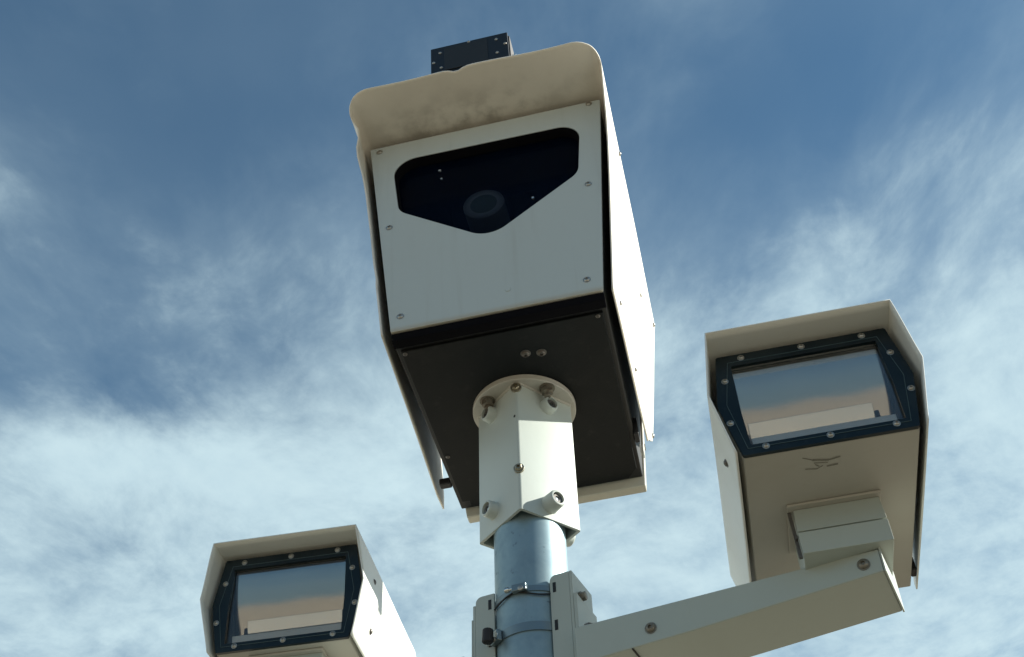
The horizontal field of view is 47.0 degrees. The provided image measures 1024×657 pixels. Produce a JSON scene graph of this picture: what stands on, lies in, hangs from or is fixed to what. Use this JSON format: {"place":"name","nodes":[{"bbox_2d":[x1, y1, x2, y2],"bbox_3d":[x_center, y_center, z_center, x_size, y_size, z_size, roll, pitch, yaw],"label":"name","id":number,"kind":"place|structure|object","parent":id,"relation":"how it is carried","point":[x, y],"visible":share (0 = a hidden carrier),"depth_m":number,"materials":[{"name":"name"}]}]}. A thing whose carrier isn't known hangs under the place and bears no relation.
{"place":"outdoors","nodes":[
{"label":"outdoors","id":0,"kind":"place"},
{"bbox_2d":[0,0,1023,656],"label":"sky","id":1,"kind":"structure","parent":0,"point":[194,357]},
{"label":"ground","id":2,"kind":"structure","parent":0,"visible":0},
{"bbox_2d":[494,511,567,656],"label":"galvanised pole","id":3,"kind":"object","parent":2,"relation":"on","point":[530,549],"visible":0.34,"depth_m":2.17,"materials":[{"name":"metal"}]},
{"bbox_2d":[249,593,495,656],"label":"bracket arm","id":4,"kind":"object","parent":3,"relation":"attached to","point":[483,613],"visible":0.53,"depth_m":2.16},
{"bbox_2d":[200,524,415,656],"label":"flash unit","id":5,"kind":"object","parent":4,"relation":"on","point":[325,589],"visible":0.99,"depth_m":2.45,"materials":[{"name":"beige paint"}]},
{"bbox_2d":[212,544,360,654],"bbox_3d":[-0.461,0.554,2.422,0.317,0.217,0.014,-8,-44,5],"label":"window frame","id":6,"kind":"structure","parent":5,"relation":"in","point":[221,605],"depth_m":2.43,"materials":[{"name":"black metal"}]},
{"bbox_2d":[349,42,654,548],"bbox_3d":[0.021,0.075,2.655,0.619,0.987,0.945,-11,-44,7],"label":"traffic camera","id":7,"kind":"object","parent":3,"relation":"attached to","point":[517,325],"visible":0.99,"depth_m":2.53,"materials":[{"name":"beige paint"}]},
{"bbox_2d":[431,32,515,73],"bbox_3d":[-0.079,-0.591,2.786,0.200,0.149,0.136,-11,-44,7],"label":"sensor box","id":8,"kind":"object","parent":7,"relation":"on","point":[455,57],"visible":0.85,"depth_m":2.75,"materials":[{"name":"black plastic"}]},
{"bbox_2d":[465,415,646,522],"bbox_3d":[0.080,0.190,2.964,0.556,0.621,0.028,-11,-44,7],"label":"rear door","id":9,"kind":"structure","parent":7,"relation":"in","point":[636,485],"depth_m":2.73,"materials":[{"name":"beige metal"}]},
{"bbox_2d":[482,621,551,647],"bbox_3d":[0.030,0.577,2.130,0.167,0.028,0.146,-4,-44,-1],"label":"band clamp","id":10,"kind":"object","parent":3,"relation":"attached to","point":[492,637],"visible":0.75,"depth_m":2.08,"materials":[{"name":"grey metal"}]},
{"bbox_2d":[495,582,549,606],"bbox_3d":[0.039,0.515,2.179,0.145,0.016,0.157,-4,-44,-1],"label":"band clamp","id":11,"kind":"object","parent":3,"relation":"attached to","point":[519,587],"visible":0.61,"depth_m":2.13,"materials":[{"name":"grey metal"}]},
{"bbox_2d":[494,591,550,610],"bbox_3d":[0.032,0.494,2.144,0.145,0.011,0.057,-7,-44,5],"label":"cable loop","id":12,"kind":"object","parent":3,"relation":"attached to","point":[497,606],"visible":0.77,"depth_m":2.13,"materials":[{"name":"black rubber"}]},
{"bbox_2d":[550,490,904,656],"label":"bracket arm","id":13,"kind":"object","parent":3,"relation":"attached to","point":[842,549],"visible":1,"depth_m":1.94},
{"bbox_2d":[705,299,928,588],"bbox_3d":[0.535,0.251,2.069,0.346,0.234,0.544,-11,-46,6],"label":"flash unit","id":14,"kind":"object","parent":13,"relation":"on","point":[818,405],"visible":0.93,"depth_m":1.95,"materials":[{"name":"beige paint"}]},
{"bbox_2d":[715,328,919,457],"bbox_3d":[0.491,0.102,1.915,0.317,0.217,0.014,-10,-46,6],"label":"window frame","id":15,"kind":"structure","parent":14,"relation":"in","point":[900,373],"depth_m":1.92,"materials":[{"name":"black metal"}]}
]}

